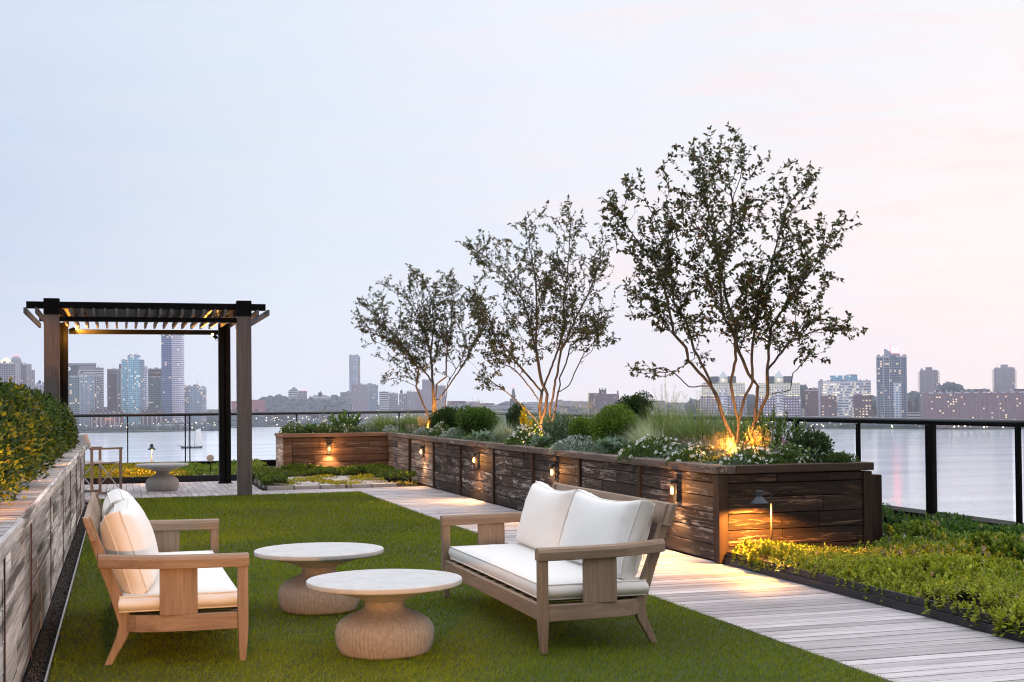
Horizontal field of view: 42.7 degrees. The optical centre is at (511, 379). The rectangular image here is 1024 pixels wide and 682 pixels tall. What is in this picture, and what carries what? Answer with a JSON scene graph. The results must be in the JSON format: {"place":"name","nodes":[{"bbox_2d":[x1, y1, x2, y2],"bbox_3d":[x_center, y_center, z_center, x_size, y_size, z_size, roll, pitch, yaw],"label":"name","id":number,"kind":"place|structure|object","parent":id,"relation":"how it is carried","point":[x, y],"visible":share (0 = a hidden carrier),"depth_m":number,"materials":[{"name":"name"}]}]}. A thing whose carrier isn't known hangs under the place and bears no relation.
{"place":"outdoors","nodes":[
{"label":"outdoors","id":0,"kind":"place"},
{"bbox_2d":[24,506,86,681],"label":"gravel strip","id":1,"kind":"object","parent":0,"point":[52,637],"visible":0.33,"depth_m":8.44,"materials":[{"name":"grey gravel"}]},
{"bbox_2d":[22,479,522,681],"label":"roof","id":2,"kind":"structure","parent":0,"point":[35,645],"depth_m":9.80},
{"bbox_2d":[84,481,265,502],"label":"pergola deck","id":3,"kind":"structure","parent":2,"relation":"on","point":[197,489],"depth_m":20.10,"materials":[{"name":"grey wood"}]},
{"bbox_2d":[76,434,122,494],"bbox_3d":[-6.225,1.250,19.487,0.610,0.899,0.625,-1,-1,42],"label":"folding chair","id":4,"kind":"object","parent":3,"relation":"on","point":[83,438],"visible":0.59,"depth_m":19.43,"materials":[{"name":"wood"}]},
{"bbox_2d":[23,298,269,494],"bbox_3d":[-5.576,0.303,20.051,3.323,2.800,3.580,0,-1,-17],"label":"pergola","id":5,"kind":"object","parent":3,"relation":"on","point":[225,317],"visible":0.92,"depth_m":18.86,"materials":[{"name":"grey wood"}]},
{"bbox_2d":[136,463,188,490],"bbox_3d":[-5.358,1.498,20.092,0.781,0.409,0.781,0,-1,-17],"label":"pedestal table","id":6,"kind":"object","parent":3,"relation":"on","point":[162,479],"visible":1,"depth_m":19.90,"materials":[{"name":"concrete"}]},
{"bbox_2d":[396,410,425,430],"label":"fountain grass","id":7,"kind":"object","parent":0,"point":[411,420],"depth_m":24.74,"materials":[{"name":"green plant"}]},
{"bbox_2d":[48,491,898,681],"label":"lawn base","id":8,"kind":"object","parent":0,"point":[448,653],"visible":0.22,"depth_m":7.13,"materials":[{"name":"green plant"}]},
{"bbox_2d":[44,531,85,681],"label":"lawn edging","id":9,"kind":"object","parent":8,"relation":"on","point":[50,665],"visible":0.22,"depth_m":7.89,"materials":[{"name":"metal"}]},
{"bbox_2d":[82,488,248,665],"bbox_3d":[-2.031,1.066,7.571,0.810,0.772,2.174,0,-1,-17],"label":"armchair","id":10,"kind":"object","parent":8,"relation":"on","point":[145,564],"visible":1,"depth_m":6.64,"materials":[{"name":"brown wood"}]},
{"bbox_2d":[254,542,383,614],"bbox_3d":[-1.221,1.266,8.306,0.814,0.382,0.814,0,-1,-17],"label":"pedestal table","id":11,"kind":"object","parent":8,"relation":"on","point":[296,596],"visible":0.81,"depth_m":8.11,"materials":[{"name":"concrete"}]},
{"bbox_2d":[306,569,461,659],"bbox_3d":[-0.667,1.236,6.875,0.814,0.382,0.814,0,-1,-17],"label":"pedestal table","id":12,"kind":"object","parent":8,"relation":"on","point":[384,622],"visible":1,"depth_m":6.70,"materials":[{"name":"concrete"}]},
{"bbox_2d":[440,481,676,654],"bbox_3d":[0.215,1.050,7.878,0.810,0.772,2.174,0,-1,-17],"label":"sofa","id":13,"kind":"object","parent":8,"relation":"on","point":[589,547],"visible":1,"depth_m":7.17,"materials":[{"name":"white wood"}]},
{"bbox_2d":[491,418,514,442],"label":"feather grass","id":14,"kind":"object","parent":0,"point":[500,430],"depth_m":17.64,"materials":[{"name":"green plant"}]},
{"bbox_2d":[0,0,1023,408],"label":"sky","id":15,"kind":"structure","parent":0,"point":[291,157],"materials":[{"name":"white"}]},
{"bbox_2d":[78,401,1023,432],"bbox_3d":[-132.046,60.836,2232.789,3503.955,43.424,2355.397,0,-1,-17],"label":"shore","id":16,"kind":"structure","parent":0,"point":[681,405],"depth_m":2032.16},
{"bbox_2d":[0,356,21,385],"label":"apartment tower","id":17,"kind":"structure","parent":16,"relation":"on","point":[9,368],"depth_m":2101.95,"materials":[{"name":"concrete"}]},
{"bbox_2d":[21,363,34,386],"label":"apartment tower","id":18,"kind":"structure","parent":16,"relation":"on","point":[27,375],"depth_m":2150.46,"materials":[{"name":"concrete"}]},
{"bbox_2d":[68,363,95,408],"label":"bank tower","id":19,"kind":"structure","parent":16,"relation":"on","point":[73,368],"depth_m":2255.41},
{"bbox_2d":[69,373,100,427],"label":"apartment building","id":20,"kind":"structure","parent":16,"relation":"on","point":[84,393],"depth_m":2117.64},
{"bbox_2d":[78,366,103,410],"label":"office building","id":21,"kind":"structure","parent":16,"relation":"on","point":[99,371],"depth_m":2211.38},
{"bbox_2d":[90,408,123,427],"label":"townhouse row","id":22,"kind":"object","parent":16,"relation":"on","point":[107,421],"visible":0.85,"depth_m":2094.28,"materials":[{"name":"brick"}]},
{"bbox_2d":[107,364,120,410],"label":"apartment tower","id":23,"kind":"structure","parent":16,"relation":"on","point":[113,387],"depth_m":2191.15,"materials":[{"name":"concrete"}]},
{"bbox_2d":[121,354,147,425],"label":"glass tower","id":24,"kind":"structure","parent":16,"relation":"on","point":[134,384],"depth_m":2141.14,"materials":[{"name":"blue glass"}]},
{"bbox_2d":[141,409,163,426],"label":"townhouse row","id":25,"kind":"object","parent":16,"relation":"on","point":[151,420],"visible":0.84,"depth_m":2113.08,"materials":[{"name":"brick"}]},
{"bbox_2d":[148,367,161,410],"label":"apartment tower","id":26,"kind":"structure","parent":16,"relation":"on","point":[154,390],"depth_m":2200.18,"materials":[{"name":"concrete"}]},
{"bbox_2d":[161,335,184,424],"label":"glass tower","id":27,"kind":"structure","parent":16,"relation":"on","point":[172,371],"depth_m":2165.96,"materials":[{"name":"glass"}]},
{"bbox_2d":[184,384,206,424],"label":"apartment building","id":28,"kind":"structure","parent":16,"relation":"on","point":[195,398],"depth_m":2196.92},
{"bbox_2d":[231,400,264,411],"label":"warehouse","id":29,"kind":"structure","parent":16,"relation":"on","point":[259,405],"depth_m":2682.54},
{"bbox_2d":[340,391,351,404],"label":"office block","id":30,"kind":"structure","parent":16,"relation":"on","point":[346,397],"depth_m":2869.40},
{"bbox_2d":[349,354,359,391],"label":"glass tower","id":31,"kind":"structure","parent":16,"relation":"on","point":[354,369],"depth_m":3069.11,"materials":[{"name":"glass"}]},
{"bbox_2d":[351,383,377,418],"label":"apartment slab","id":32,"kind":"structure","parent":16,"relation":"on","point":[364,397],"depth_m":2624.62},
{"bbox_2d":[379,391,397,417],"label":"loft building","id":33,"kind":"structure","parent":16,"relation":"on","point":[387,401],"depth_m":2778.32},
{"bbox_2d":[399,390,407,413],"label":"loft building","id":34,"kind":"structure","parent":16,"relation":"on","point":[403,401],"depth_m":2732.59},
{"bbox_2d":[406,389,421,418],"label":"loft building","id":35,"kind":"structure","parent":16,"relation":"on","point":[414,402],"depth_m":2784.59,"materials":[{"name":"concrete"}]},
{"bbox_2d":[422,379,445,418],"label":"apartment slab","id":36,"kind":"structure","parent":16,"relation":"on","point":[427,392],"depth_m":2685.58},
{"bbox_2d":[206,394,675,424],"bbox_3d":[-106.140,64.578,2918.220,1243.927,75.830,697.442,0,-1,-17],"label":"woods","id":37,"kind":"object","parent":16,"relation":"on","point":[279,403],"visible":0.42,"depth_m":2793.93,"materials":[{"name":"green plant"}]},
{"bbox_2d":[77,417,923,430],"bbox_3d":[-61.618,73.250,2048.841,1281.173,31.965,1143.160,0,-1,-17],"label":"shore trees","id":38,"kind":"object","parent":16,"relation":"on","point":[206,426],"visible":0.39,"depth_m":2081.33,"materials":[{"name":"green plant"}]},
{"bbox_2d":[589,388,618,412],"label":"school complex","id":39,"kind":"structure","parent":16,"relation":"on","point":[601,399],"depth_m":2591.13,"materials":[{"name":"brick"}]},
{"bbox_2d":[700,371,746,422],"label":"office building","id":40,"kind":"structure","parent":16,"relation":"on","point":[720,384],"depth_m":1950.24,"materials":[{"name":"grey concrete"}]},
{"bbox_2d":[757,371,801,421],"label":"office building","id":41,"kind":"structure","parent":16,"relation":"on","point":[789,402],"depth_m":1905.72,"materials":[{"name":"beige concrete"}]},
{"bbox_2d":[804,388,817,415],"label":"apartment building","id":42,"kind":"structure","parent":16,"relation":"on","point":[811,400],"depth_m":1922.54,"materials":[{"name":"concrete"}]},
{"bbox_2d":[684,381,985,414],"bbox_3d":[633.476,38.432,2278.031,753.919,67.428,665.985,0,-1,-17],"label":"buildings","id":43,"kind":"structure","parent":16,"relation":"on","point":[913,396],"depth_m":2135.08,"materials":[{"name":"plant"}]},
{"bbox_2d":[818,374,872,426],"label":"office building","id":44,"kind":"structure","parent":16,"relation":"on","point":[848,395],"depth_m":1859.91,"materials":[{"name":"concrete"}]},
{"bbox_2d":[876,345,907,417],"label":"hotel tower","id":45,"kind":"structure","parent":16,"relation":"on","point":[891,379],"depth_m":1812.29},
{"bbox_2d":[918,367,939,417],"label":"apartment tower","id":46,"kind":"structure","parent":16,"relation":"on","point":[928,379],"depth_m":1859.57,"materials":[{"name":"concrete"}]},
{"bbox_2d":[923,389,1023,427],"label":"apartment building","id":47,"kind":"structure","parent":16,"relation":"on","point":[983,404],"depth_m":1716.83,"materials":[{"name":"brick"}]},
{"bbox_2d":[992,364,1016,391],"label":"apartment tower","id":48,"kind":"structure","parent":16,"relation":"on","point":[1004,377],"depth_m":1769.34,"materials":[{"name":"concrete"}]},
{"bbox_2d":[79,426,1023,522],"bbox_3d":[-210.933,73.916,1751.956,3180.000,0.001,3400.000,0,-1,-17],"label":"river","id":49,"kind":"structure","parent":0,"point":[976,472],"depth_m":1002.87,"materials":[{"name":"liquid"}]},
{"bbox_2d":[178,427,202,448],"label":"schooner","id":50,"kind":"object","parent":49,"relation":"on","point":[198,437],"visible":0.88,"depth_m":1258.36,"materials":[{"name":"white fabric"}]},
{"bbox_2d":[85,466,1021,620],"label":"planting soil","id":51,"kind":"structure","parent":0,"point":[960,599],"depth_m":9.73,"materials":[{"name":"brown soil"}]},
{"bbox_2d":[0,444,86,681],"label":"timber wall","id":52,"kind":"structure","parent":51,"relation":"on","point":[38,526],"depth_m":7.06,"materials":[{"name":"wood"}]},
{"bbox_2d":[0,376,79,504],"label":"hedge","id":53,"kind":"object","parent":52,"relation":"on","point":[32,439],"visible":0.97,"depth_m":9.44,"materials":[{"name":"green plant"}]},
{"bbox_2d":[84,475,257,484],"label":"bed kerb","id":54,"kind":"structure","parent":51,"relation":"on","point":[196,478],"depth_m":22.15,"materials":[{"name":"metal"}]},
{"bbox_2d":[84,458,276,477],"bbox_3d":[-7.263,1.697,24.138,5.679,0.274,4.438,0,-1,-17],"label":"sedum","id":55,"kind":"object","parent":51,"relation":"on","point":[190,469],"visible":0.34,"depth_m":23.79,"materials":[{"name":"green plant"}]},
{"bbox_2d":[70,410,463,465],"bbox_3d":[-6.989,1.258,26.682,12.900,1.149,0.270,0,-1,-17],"label":"glass railing","id":56,"kind":"object","parent":51,"relation":"on","point":[269,462],"visible":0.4,"depth_m":26.89,"materials":[{"name":"black paint"}]},
{"bbox_2d":[267,485,292,490],"bbox_3d":[-3.550,1.671,20.061,0.370,0.087,0.270,0,-1,-17],"label":"paver","id":57,"kind":"object","parent":51,"relation":"on","point":[278,487],"visible":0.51,"depth_m":19.94,"materials":[{"name":"stone"}]},
{"bbox_2d":[293,484,319,489],"bbox_3d":[-3.166,1.671,20.175,0.370,0.084,0.270,0,-1,-17],"label":"paver","id":58,"kind":"object","parent":51,"relation":"on","point":[304,487],"visible":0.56,"depth_m":20.07,"materials":[{"name":"stone"}]},
{"bbox_2d":[275,432,387,475],"bbox_3d":[-3.412,1.368,24.328,1.903,0.772,1.785,0,-1,-17],"label":"timber planter","id":59,"kind":"object","parent":51,"relation":"on","point":[353,449],"visible":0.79,"depth_m":23.52,"materials":[{"name":"wood"}]},
{"bbox_2d":[278,420,303,433],"bbox_3d":[-3.968,0.890,23.618,0.449,0.335,0.478,-1,-1,32],"label":"white petunia","id":60,"kind":"object","parent":59,"relation":"on","point":[286,426],"visible":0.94,"depth_m":23.55,"materials":[{"name":"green plant"}]},
{"bbox_2d":[314,420,336,432],"bbox_3d":[-3.389,0.885,23.793,0.469,0.318,0.461,0,-1,-33],"label":"white petunia","id":61,"kind":"object","parent":59,"relation":"on","point":[325,428],"visible":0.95,"depth_m":23.71,"materials":[{"name":"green plant"}]},
{"bbox_2d":[327,409,361,428],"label":"leafy shrub","id":62,"kind":"object","parent":59,"relation":"on","point":[343,419],"visible":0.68,"depth_m":24.19,"materials":[{"name":"green plant"}]},
{"bbox_2d":[319,484,344,488],"bbox_3d":[-2.783,1.668,20.290,0.370,0.086,0.270,0,-1,-17],"label":"paver","id":63,"kind":"object","parent":51,"relation":"on","point":[330,486],"visible":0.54,"depth_m":20.17,"materials":[{"name":"stone"}]},
{"bbox_2d":[252,462,418,487],"bbox_3d":[-3.045,1.599,21.806,2.549,0.329,3.423,0,-1,-17],"label":"sedum","id":64,"kind":"object","parent":51,"relation":"on","point":[268,475],"visible":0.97,"depth_m":21.95,"materials":[{"name":"green plant"}]},
{"bbox_2d":[385,432,873,563],"bbox_3d":[0.056,1.225,18.100,1.412,0.774,15.710,0,-1,-17],"label":"timber planter","id":65,"kind":"object","parent":51,"relation":"on","point":[718,515],"visible":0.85,"depth_m":10.89,"materials":[{"name":"wood"}]},
{"bbox_2d":[363,412,405,434],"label":"fountain grass","id":66,"kind":"object","parent":65,"relation":"on","point":[388,422],"depth_m":24.56,"materials":[{"name":"green plant"}]},
{"bbox_2d":[351,263,489,424],"bbox_3d":[-1.572,-0.514,22.861,2.518,3.067,1.611,-1,-1,0],"label":"serviceberry tree","id":67,"kind":"object","parent":65,"relation":"on","point":[397,343],"visible":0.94,"depth_m":22.68,"materials":[{"name":"green plant"}]},
{"bbox_2d":[428,421,450,435],"bbox_3d":[-1.133,0.815,20.835,0.447,0.306,0.463,0,-1,-26],"label":"white petunia","id":68,"kind":"object","parent":65,"relation":"on","point":[438,430],"visible":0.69,"depth_m":20.77,"materials":[{"name":"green plant"}]},
{"bbox_2d":[427,406,462,429],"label":"boxwood","id":69,"kind":"object","parent":65,"relation":"on","point":[446,416],"visible":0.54,"depth_m":21.54,"materials":[{"name":"green plant"}]},
{"bbox_2d":[438,428,467,438],"bbox_3d":[-0.857,0.830,19.673,0.572,0.226,0.369,0,-1,-24],"label":"silver alyssum","id":70,"kind":"object","parent":65,"relation":"on","point":[451,432],"visible":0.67,"depth_m":19.59,"materials":[{"name":"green plant"}]},
{"bbox_2d":[454,405,500,440],"bbox_3d":[-0.514,0.666,19.759,0.640,0.596,0.680,-1,-1,32],"label":"boxwood","id":71,"kind":"object","parent":65,"relation":"on","point":[476,418],"visible":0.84,"depth_m":19.63,"materials":[{"name":"green plant"}]},
{"bbox_2d":[468,429,491,439],"bbox_3d":[-0.315,0.752,17.969,0.621,0.170,0.335,0,-1,-26],"label":"lambs ear","id":72,"kind":"object","parent":65,"relation":"on","point":[484,435],"visible":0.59,"depth_m":17.93},
{"bbox_2d":[505,401,528,429],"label":"dark shrub","id":73,"kind":"object","parent":65,"relation":"on","point":[513,414],"visible":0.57,"depth_m":18.93,"materials":[{"name":"green plant"}]},
{"bbox_2d":[505,424,544,446],"bbox_3d":[0.195,0.717,16.328,0.653,0.334,0.458,0,-1,-39],"label":"white petunia","id":74,"kind":"object","parent":65,"relation":"on","point":[526,434],"visible":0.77,"depth_m":16.24,"materials":[{"name":"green plant"}]},
{"bbox_2d":[519,407,532,430],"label":"yellow sprig","id":75,"kind":"object","parent":65,"relation":"on","point":[523,418],"visible":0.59,"depth_m":17.74,"materials":[{"name":"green plant"}]},
{"bbox_2d":[510,401,549,432],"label":"fountain grass","id":76,"kind":"object","parent":65,"relation":"on","point":[534,421],"depth_m":18.24,"materials":[{"name":"green plant"}]},
{"bbox_2d":[455,194,620,434],"bbox_3d":[0.332,-0.727,16.976,2.150,3.249,1.419,-1,-1,0],"label":"serviceberry tree","id":77,"kind":"object","parent":65,"relation":"on","point":[547,281],"visible":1,"depth_m":16.97,"materials":[{"name":"green plant"}]},
{"bbox_2d":[529,432,565,444],"bbox_3d":[0.431,0.693,15.426,0.489,0.177,0.254,0,-1,-8],"label":"lambs ear","id":78,"kind":"object","parent":65,"relation":"on","point":[539,440],"visible":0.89,"depth_m":15.40},
{"bbox_2d":[540,410,572,442],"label":"grey perennial","id":79,"kind":"object","parent":65,"relation":"on","point":[561,429],"visible":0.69,"depth_m":15.53,"materials":[{"name":"green plant"}]},
{"bbox_2d":[279,423,844,464],"bbox_3d":[-0.778,0.793,17.778,3.002,0.331,15.382,0,-1,-17],"label":"mixed foliage","id":80,"kind":"object","parent":65,"relation":"on","point":[492,438],"visible":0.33,"depth_m":13.76,"materials":[{"name":"green plant"}]},
{"bbox_2d":[548,434,594,453],"bbox_3d":[0.710,0.718,14.499,0.744,0.244,0.367,0,-1,-36],"label":"silver alyssum","id":81,"kind":"object","parent":65,"relation":"on","point":[563,443],"visible":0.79,"depth_m":14.41,"materials":[{"name":"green plant"}]},
{"bbox_2d":[567,416,597,446],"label":"boxwood","id":82,"kind":"object","parent":65,"relation":"on","point":[578,425],"visible":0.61,"depth_m":14.99,"materials":[{"name":"green plant"}]},
{"bbox_2d":[560,392,604,433],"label":"fountain grass","id":83,"kind":"object","parent":65,"relation":"on","point":[583,413],"depth_m":15.98,"materials":[{"name":"green plant"}]},
{"bbox_2d":[593,435,630,450],"bbox_3d":[1.014,0.649,13.355,0.438,0.177,0.310,0,-1,-39],"label":"lambs ear","id":84,"kind":"object","parent":65,"relation":"on","point":[610,444],"visible":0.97,"depth_m":13.32},
{"bbox_2d":[587,402,640,453],"bbox_3d":[1.145,0.544,14.249,0.657,0.605,0.623,0,-1,-21],"label":"boxwood","id":85,"kind":"object","parent":65,"relation":"on","point":[611,421],"visible":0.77,"depth_m":14.14,"materials":[{"name":"green plant"}]},
{"bbox_2d":[615,390,654,428],"bbox_3d":[1.399,0.476,14.902,0.478,0.717,0.486,-1,-1,5],"label":"boxwood","id":86,"kind":"object","parent":65,"relation":"on","point":[635,402],"visible":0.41,"depth_m":14.80,"materials":[{"name":"green plant"}]},
{"bbox_2d":[617,434,682,465],"bbox_3d":[1.346,0.661,12.400,0.804,0.296,0.441,0,-1,-24],"label":"white petunia","id":87,"kind":"object","parent":65,"relation":"on","point":[658,448],"visible":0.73,"depth_m":12.31,"materials":[{"name":"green plant"}]},
{"bbox_2d":[668,479,677,500],"bbox_3d":[1.371,0.942,11.165,0.070,0.190,0.064,0,-1,-17],"label":"wall light","id":88,"kind":"object","parent":65,"relation":"attached to","point":[674,489],"visible":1,"depth_m":11.15,"materials":[{"name":"black metal"}]},
{"bbox_2d":[665,442,723,469],"bbox_3d":[1.613,0.665,11.479,0.662,0.252,0.394,0,-1,-32],"label":"white petunia","id":89,"kind":"object","parent":65,"relation":"on","point":[689,453],"visible":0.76,"depth_m":11.38,"materials":[{"name":"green plant"}]},
{"bbox_2d":[661,389,734,445],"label":"fountain grass","id":90,"kind":"object","parent":65,"relation":"on","point":[696,432],"depth_m":13.06,"materials":[{"name":"green plant"}]},
{"bbox_2d":[698,430,743,463],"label":"tuft grass","id":91,"kind":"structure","parent":65,"relation":"on","point":[721,443],"depth_m":11.45,"materials":[{"name":"yellow plant"}]},
{"bbox_2d":[597,122,867,451],"bbox_3d":[1.920,-0.736,11.533,2.372,3.048,1.293,-1,-1,0],"label":"serviceberry tree","id":92,"kind":"object","parent":65,"relation":"on","point":[667,271],"visible":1,"depth_m":11.46,"materials":[{"name":"green plant"}]},
{"bbox_2d":[718,446,779,464],"bbox_3d":[1.966,0.659,10.825,0.644,0.233,0.471,0,-1,-37],"label":"white petunia","id":93,"kind":"object","parent":65,"relation":"on","point":[753,455],"visible":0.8,"depth_m":10.73,"materials":[{"name":"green plant"}]},
{"bbox_2d":[745,425,772,455],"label":"spiky flowers","id":94,"kind":"object","parent":65,"relation":"on","point":[758,438],"visible":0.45,"depth_m":11.33,"materials":[{"name":"yellow plant"}]},
{"bbox_2d":[734,404,805,450],"bbox_3d":[2.316,0.481,11.778,0.606,0.526,0.625,0,-1,-24],"label":"leafy shrub","id":95,"kind":"object","parent":65,"relation":"on","point":[778,434],"visible":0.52,"depth_m":11.70,"materials":[{"name":"green plant"}]},
{"bbox_2d":[767,443,815,463],"bbox_3d":[2.324,0.646,10.959,0.504,0.236,0.406,0,-1,-25],"label":"white alyssum","id":96,"kind":"object","parent":65,"relation":"on","point":[802,460],"visible":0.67,"depth_m":10.88,"materials":[{"name":"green plant"}]},
{"bbox_2d":[779,426,835,462],"bbox_3d":[2.514,0.585,11.138,0.508,0.402,0.482,0,-1,-22],"label":"rose shrub","id":97,"kind":"object","parent":65,"relation":"on","point":[821,440],"visible":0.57,"depth_m":11.07,"materials":[{"name":"green plant"}]},
{"bbox_2d":[814,450,859,462],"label":"shrub","id":98,"kind":"object","parent":65,"relation":"on","point":[837,458],"visible":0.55,"depth_m":10.85,"materials":[{"name":"green plant"}]},
{"bbox_2d":[496,412,1023,525],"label":"glass railing","id":99,"kind":"object","parent":51,"relation":"on","point":[930,424],"visible":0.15,"depth_m":12.45,"materials":[{"name":"black paint"}]},
{"bbox_2d":[750,490,772,558],"bbox_3d":[1.936,1.139,10.239,0.148,0.542,0.162,-1,-1,34],"label":"path lamp","id":100,"kind":"object","parent":51,"relation":"on","point":[759,498],"visible":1,"depth_m":10.22,"materials":[{"name":"brown metal"}]},
{"bbox_2d":[725,552,1023,642],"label":"bed kerb","id":101,"kind":"structure","parent":51,"relation":"on","point":[890,600],"depth_m":8.24,"materials":[{"name":"metal"}]},
{"bbox_2d":[731,502,1023,636],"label":"sedum","id":102,"kind":"object","parent":51,"relation":"on","point":[988,577],"visible":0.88,"depth_m":9.07,"materials":[{"name":"green plant"}]},
{"bbox_2d":[872,474,882,543],"bbox_3d":[2.980,1.141,11.272,0.235,0.655,0.370,0,-1,-17],"label":"timber post","id":103,"kind":"object","parent":51,"relation":"on","point":[877,503],"visible":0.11,"depth_m":11.12,"materials":[{"name":"brown wood"}]},
{"bbox_2d":[614,417,676,454],"bbox_3d":[1.337,0.575,13.150,0.737,0.453,0.903,-1,-1,-3],"label":"shrub","id":104,"kind":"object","parent":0,"point":[645,433],"depth_m":13.07,"materials":[{"name":"green plant"}]},
{"bbox_2d":[621,379,695,445],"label":"fountain grass","id":105,"kind":"object","parent":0,"point":[660,418],"depth_m":13.65,"materials":[{"name":"green plant"}]},
{"bbox_2d":[701,404,769,447],"bbox_3d":[2.151,0.506,12.695,0.818,0.559,0.809,0,-1,-36],"label":"leafy shrub","id":106,"kind":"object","parent":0,"point":[721,431],"depth_m":12.58,"materials":[{"name":"green plant"}]},
{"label":"deck joists","id":107,"kind":"structure","parent":0,"visible":0},
{"bbox_2d":[264,488,358,493],"bbox_3d":[-3.009,1.685,19.598,1.327,0.029,0.834,0,-1,-17],"label":"deck strip","id":108,"kind":"object","parent":107,"relation":"on","point":[308,491],"visible":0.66,"depth_m":19.59,"materials":[{"name":"grey wood"}]},
{"bbox_2d":[351,486,1023,681],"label":"deck path","id":109,"kind":"structure","parent":107,"relation":"on","point":[888,643],"depth_m":7.73,"materials":[{"name":"grey wood"}]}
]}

